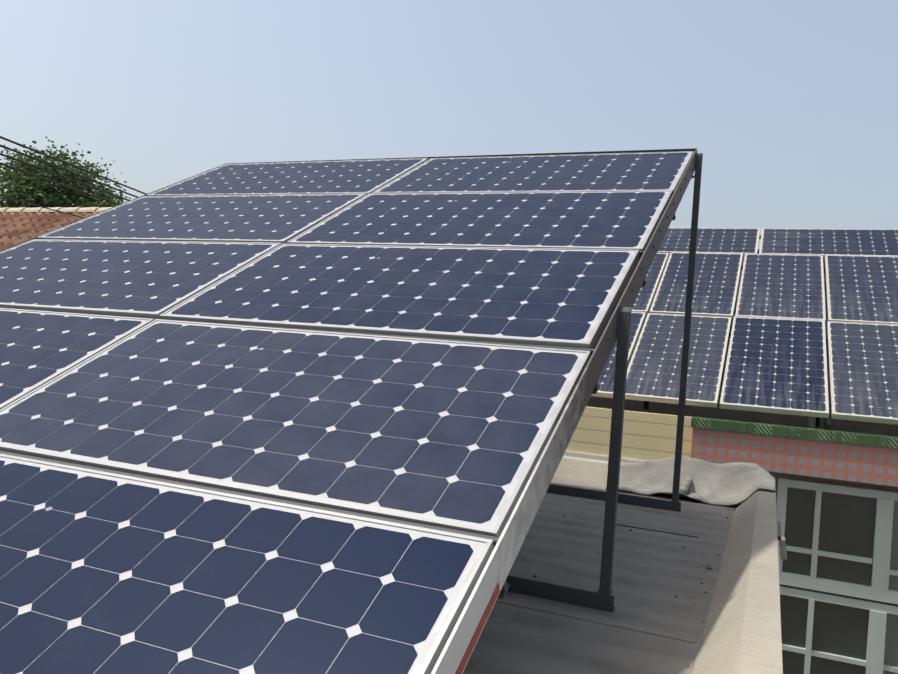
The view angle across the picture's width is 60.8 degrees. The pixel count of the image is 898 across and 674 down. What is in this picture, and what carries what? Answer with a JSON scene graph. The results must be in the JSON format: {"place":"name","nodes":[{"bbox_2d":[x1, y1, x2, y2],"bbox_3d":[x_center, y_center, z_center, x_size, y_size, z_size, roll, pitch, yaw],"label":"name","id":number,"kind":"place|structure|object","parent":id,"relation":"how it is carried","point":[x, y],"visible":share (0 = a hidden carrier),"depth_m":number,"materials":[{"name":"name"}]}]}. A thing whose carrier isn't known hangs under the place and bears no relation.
{"place":"outdoors","nodes":[
{"label":"outdoors","id":0,"kind":"place"},
{"bbox_2d":[0,212,98,249],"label":"tiled roof","id":1,"kind":"structure","parent":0,"point":[17,227],"depth_m":12.02,"materials":[{"name":"tile"}]},
{"bbox_2d":[0,207,111,211],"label":"house ridge caps","id":2,"kind":"object","parent":1,"relation":"on","point":[61,209],"visible":0.29,"depth_m":12.66,"materials":[{"name":"tile"}]},
{"bbox_2d":[0,136,130,207],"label":"tree","id":3,"kind":"object","parent":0,"point":[10,179],"depth_m":22.29,"materials":[{"name":"green plant"}]},
{"bbox_2d":[0,0,897,248],"label":"sky","id":4,"kind":"structure","parent":0,"point":[790,107],"materials":[{"name":"blue"}]},
{"bbox_2d":[586,397,897,604],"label":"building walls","id":5,"kind":"structure","parent":0,"point":[800,421],"depth_m":8.10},
{"bbox_2d":[563,451,643,463],"bbox_3d":[-0.059,0.962,7.218,4.500,0.068,0.125,4,-1,23],"label":"ledge","id":6,"kind":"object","parent":5,"relation":"attached to","point":[587,456],"depth_m":6.59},
{"bbox_2d":[566,406,692,460],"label":"siding wall","id":7,"kind":"structure","parent":5,"relation":"attached to","point":[648,436],"depth_m":6.49,"materials":[{"name":"beige wood"}]},
{"bbox_2d":[627,235,832,429],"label":"mounting rails","id":8,"kind":"object","parent":5,"relation":"on","point":[828,423],"visible":0.1,"depth_m":7.27,"materials":[{"name":"metal"}]},
{"bbox_2d":[591,312,645,397],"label":"module","id":9,"kind":"object","parent":8,"relation":"on","point":[606,383],"visible":0.19,"depth_m":7.12,"materials":[{"name":"blue glass"}]},
{"bbox_2d":[631,253,668,314],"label":"module","id":10,"kind":"object","parent":8,"relation":"on","point":[644,298],"visible":0.21,"depth_m":8.44,"materials":[{"name":"blue glass"}]},
{"bbox_2d":[625,313,730,407],"bbox_3d":[2.129,0.168,7.101,0.808,0.046,1.580,4,30,23],"label":"module","id":11,"kind":"object","parent":8,"relation":"on","point":[654,371],"visible":0.94,"depth_m":6.98,"materials":[{"name":"blue glass"}]},
{"bbox_2d":[649,252,742,319],"bbox_3d":[2.731,-0.593,8.372,0.808,0.046,1.580,4,30,23],"label":"module","id":12,"kind":"object","parent":8,"relation":"on","point":[716,280],"visible":0.9,"depth_m":8.27,"materials":[{"name":"blue glass"}]},
{"bbox_2d":[657,228,759,256],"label":"module","id":13,"kind":"object","parent":8,"relation":"on","point":[744,241],"visible":0.6,"depth_m":9.30,"materials":[{"name":"blue glass"}]},
{"bbox_2d":[720,316,828,417],"bbox_3d":[2.891,0.215,6.774,0.808,0.046,1.580,4,30,23],"label":"module","id":14,"kind":"object","parent":8,"relation":"on","point":[777,365],"visible":1,"depth_m":6.64,"materials":[{"name":"blue glass"}]},
{"bbox_2d":[735,254,825,323],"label":"module","id":15,"kind":"object","parent":8,"relation":"on","point":[788,286],"visible":0.96,"depth_m":7.96,"materials":[{"name":"blue glass"}]},
{"bbox_2d":[759,228,897,258],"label":"module","id":16,"kind":"object","parent":8,"relation":"on","point":[824,242],"visible":1,"depth_m":8.81,"materials":[{"name":"blue glass"}]},
{"bbox_2d":[825,255,897,323],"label":"module","id":17,"kind":"object","parent":8,"relation":"on","point":[861,288],"visible":0.96,"depth_m":7.70,"materials":[{"name":"blue glass"}]},
{"bbox_2d":[827,321,897,424],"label":"module","id":18,"kind":"object","parent":8,"relation":"on","point":[863,366],"visible":1,"depth_m":6.42,"materials":[{"name":"blue glass"}]},
{"bbox_2d":[691,427,897,486],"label":"wall","id":19,"kind":"structure","parent":5,"relation":"attached to","point":[877,465],"depth_m":5.88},
{"bbox_2d":[691,416,897,447],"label":"fascia trim","id":20,"kind":"structure","parent":5,"relation":"on","point":[879,440],"depth_m":5.90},
{"bbox_2d":[776,477,897,673],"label":"building window frames","id":21,"kind":"structure","parent":5,"relation":"in","point":[877,590],"depth_m":5.82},
{"bbox_2d":[780,487,897,673],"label":"window glass","id":22,"kind":"object","parent":21,"relation":"in","point":[847,524],"visible":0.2,"depth_m":5.90,"materials":[{"name":"black glass"}]},
{"bbox_2d":[590,253,897,425],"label":"solar panel frame","id":23,"kind":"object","parent":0,"point":[718,403],"depth_m":9.66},
{"bbox_2d":[807,416,815,427],"bbox_3d":[2.931,0.703,6.193,0.060,0.200,0.060,4,-1,23],"label":"mounting bracket","id":24,"kind":"object","parent":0,"point":[811,422],"visible":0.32,"depth_m":6.17,"materials":[{"name":"grey metal"}]},
{"label":"ground","id":25,"kind":"structure","parent":0,"visible":0},
{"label":"building walls","id":26,"kind":"object","parent":25,"relation":"on","visible":0},
{"bbox_2d":[0,148,702,611],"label":"support frame","id":27,"kind":"object","parent":26,"relation":"on","point":[602,596],"visible":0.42,"depth_m":2.39,"materials":[{"name":"grey metal"}]},
{"bbox_2d":[0,308,153,408],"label":"solar module","id":28,"kind":"object","parent":27,"relation":"on","point":[38,348],"visible":0.94,"depth_m":2.68,"materials":[{"name":"blue glass"}]},
{"bbox_2d":[0,239,281,318],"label":"solar module","id":29,"kind":"object","parent":27,"relation":"on","point":[146,279],"visible":0.9,"depth_m":3.32,"materials":[{"name":"blue glass"}]},
{"bbox_2d":[37,193,366,243],"bbox_3d":[-1.321,-0.634,4.123,1.580,0.047,0.808,4,27,23],"label":"solar module","id":30,"kind":"object","parent":27,"relation":"on","point":[277,218],"visible":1,"depth_m":4.05,"materials":[{"name":"blue glass"}]},
{"bbox_2d":[0,454,493,673],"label":"solar module","id":31,"kind":"object","parent":27,"relation":"attached to","point":[101,572],"visible":0.96,"depth_m":1.43,"materials":[{"name":"blue glass"}]},
{"bbox_2d":[146,158,428,195],"bbox_3d":[-1.004,-0.985,4.804,1.580,0.046,0.808,4,27,23],"label":"solar module","id":32,"kind":"object","parent":27,"relation":"on","point":[341,177],"visible":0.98,"depth_m":4.75,"materials":[{"name":"blue glass"}]},
{"bbox_2d":[0,319,590,537],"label":"solar module","id":33,"kind":"object","parent":27,"relation":"on","point":[455,435],"visible":0.98,"depth_m":2.00,"materials":[{"name":"blue glass"}]},
{"bbox_2d":[159,244,638,348],"bbox_3d":[-0.173,-0.180,2.817,1.580,0.046,0.808,4,27,23],"label":"solar module","id":34,"kind":"object","parent":27,"relation":"on","point":[564,297],"visible":0.94,"depth_m":2.71,"materials":[{"name":"blue glass"}]},
{"bbox_2d":[455,582,499,673],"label":"red strip","id":35,"kind":"object","parent":27,"relation":"attached to","point":[470,647],"visible":1,"depth_m":1.36,"materials":[{"name":"metal"}]},
{"bbox_2d":[286,190,671,250],"bbox_3d":[0.147,-0.530,3.492,1.580,0.048,0.808,4,27,23],"label":"solar module","id":36,"kind":"object","parent":27,"relation":"on","point":[629,220],"visible":0.98,"depth_m":3.42,"materials":[{"name":"blue glass"}]},
{"bbox_2d":[372,151,693,192],"bbox_3d":[0.464,-0.878,4.175,1.580,0.047,0.808,4,27,23],"label":"solar module","id":37,"kind":"object","parent":27,"relation":"on","point":[621,171],"visible":0.94,"depth_m":4.12,"materials":[{"name":"blue glass"}]},
{"bbox_2d":[431,149,696,673],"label":"side rail","id":38,"kind":"object","parent":27,"relation":"attached to","point":[500,562],"visible":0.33,"depth_m":1.69,"materials":[{"name":"silver metal"}]},
{"bbox_2d":[607,160,695,340],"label":"bolts","id":39,"kind":"object","parent":27,"relation":"attached to","point":[632,290],"visible":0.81,"depth_m":3.10,"materials":[{"name":"grey metal"}]},
{"bbox_2d":[463,476,736,673],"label":"roof","id":40,"kind":"structure","parent":26,"relation":"on","point":[654,573],"depth_m":2.67,"materials":[{"name":"grey metal"}]},
{"bbox_2d":[496,593,697,642],"bbox_3d":[-0.125,0.799,2.532,1.808,0.004,0.100,4,-1,23],"label":"roof seam","id":41,"kind":"object","parent":40,"relation":"on","point":[643,626],"visible":0.36,"depth_m":2.28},
{"bbox_2d":[510,499,735,666],"bbox_3d":[0.352,0.840,2.896,1.237,0.006,3.865,4,-1,23],"label":"roof debris","id":42,"kind":"object","parent":40,"relation":"on","point":[535,576],"visible":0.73,"depth_m":2.94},
{"bbox_2d":[616,524,697,537],"bbox_3d":[0.945,0.900,3.569,0.420,0.004,0.008,4,-1,23],"label":"roof seam","id":43,"kind":"object","parent":40,"relation":"on","point":[657,530],"visible":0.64,"depth_m":3.56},
{"bbox_2d":[554,456,782,673],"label":"roof kerbs","id":44,"kind":"structure","parent":26,"relation":"on","point":[741,634],"depth_m":2.34,"materials":[{"name":"beige concrete"}]},
{"bbox_2d":[605,456,786,559],"bbox_3d":[1.529,0.985,4.704,1.021,0.475,0.644,4,-1,23],"label":"tarp","id":45,"kind":"object","parent":26,"relation":"on","point":[730,484],"visible":0.67,"depth_m":4.63,"materials":[{"name":"grey fabric"}]},
{"bbox_2d":[679,476,692,496],"bbox_3d":[1.430,0.879,4.609,0.067,0.130,0.326,4,-1,23],"label":"cloth","id":46,"kind":"object","parent":45,"relation":"on","point":[686,484],"visible":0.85,"depth_m":4.50,"materials":[{"name":"white fabric"}]},
{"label":"utility pole","id":47,"kind":"object","parent":25,"relation":"on","visible":0},
{"bbox_2d":[0,136,146,217],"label":"overhead cables","id":48,"kind":"object","parent":47,"relation":"attached to","point":[29,156],"visible":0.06,"depth_m":7.63,"materials":[{"name":"black rubber"}]}
]}

